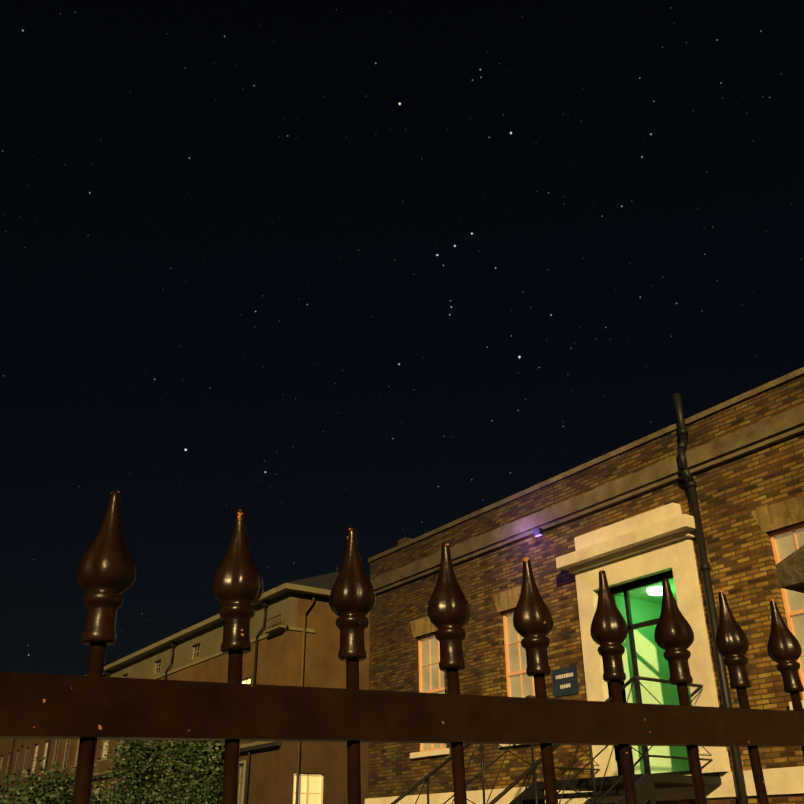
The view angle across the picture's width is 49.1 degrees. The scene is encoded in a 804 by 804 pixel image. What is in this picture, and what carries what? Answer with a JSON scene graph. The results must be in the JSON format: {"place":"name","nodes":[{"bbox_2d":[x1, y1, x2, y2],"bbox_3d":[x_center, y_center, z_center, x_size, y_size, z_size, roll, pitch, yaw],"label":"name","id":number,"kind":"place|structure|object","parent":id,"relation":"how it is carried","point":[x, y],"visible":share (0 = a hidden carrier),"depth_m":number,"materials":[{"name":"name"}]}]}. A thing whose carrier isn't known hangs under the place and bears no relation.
{"place":"outdoors","nodes":[
{"label":"outdoors","id":0,"kind":"place"},
{"bbox_2d":[0,565,369,803],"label":"building","id":1,"kind":"structure","parent":0,"point":[294,635],"depth_m":33.08,"materials":[{"name":"brown"}]},
{"bbox_2d":[0,0,803,675],"label":"sky","id":2,"kind":"structure","parent":0,"point":[391,271],"materials":[{"name":"black"}]},
{"label":"ground","id":3,"kind":"structure","parent":0,"visible":0},
{"bbox_2d":[0,745,154,803],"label":"round shrub","id":4,"kind":"object","parent":3,"relation":"on","point":[41,795],"visible":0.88,"depth_m":22.28,"materials":[{"name":"green plant"}]},
{"bbox_2d":[95,740,169,803],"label":"climber shrub","id":5,"kind":"object","parent":3,"relation":"on","point":[132,766],"visible":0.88,"depth_m":37.77,"materials":[{"name":"green plant"}]},
{"bbox_2d":[141,740,199,803],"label":"climber shrub","id":6,"kind":"object","parent":3,"relation":"on","point":[178,769],"visible":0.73,"depth_m":34.55,"materials":[{"name":"green plant"}]},
{"bbox_2d":[155,740,238,803],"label":"climber shrub","id":7,"kind":"object","parent":3,"relation":"on","point":[208,786],"visible":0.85,"depth_m":32.73,"materials":[{"name":"green plant"}]},
{"bbox_2d":[365,367,803,803],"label":"brick building","id":8,"kind":"structure","parent":3,"relation":"on","point":[699,511],"depth_m":12.15,"materials":[{"name":"brick"}]},
{"bbox_2d":[775,545,803,592],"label":"gate pier","id":9,"kind":"structure","parent":3,"relation":"on","point":[790,570],"depth_m":2.87,"materials":[{"name":"beige stone"}]},
{"bbox_3d":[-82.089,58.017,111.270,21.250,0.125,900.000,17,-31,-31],"label":"road and pavements","id":10,"kind":"structure","parent":0,"visible":0},
{"bbox_2d":[0,491,803,803],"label":"fence","id":11,"kind":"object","parent":10,"relation":"on","point":[92,707],"depth_m":0.91,"materials":[{"name":"brown metal"}]},
{"bbox_2d":[390,675,721,803],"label":"entrance stair","id":12,"kind":"object","parent":10,"relation":"on","point":[646,784],"visible":0.54,"depth_m":9.80,"materials":[{"name":"black metal"}]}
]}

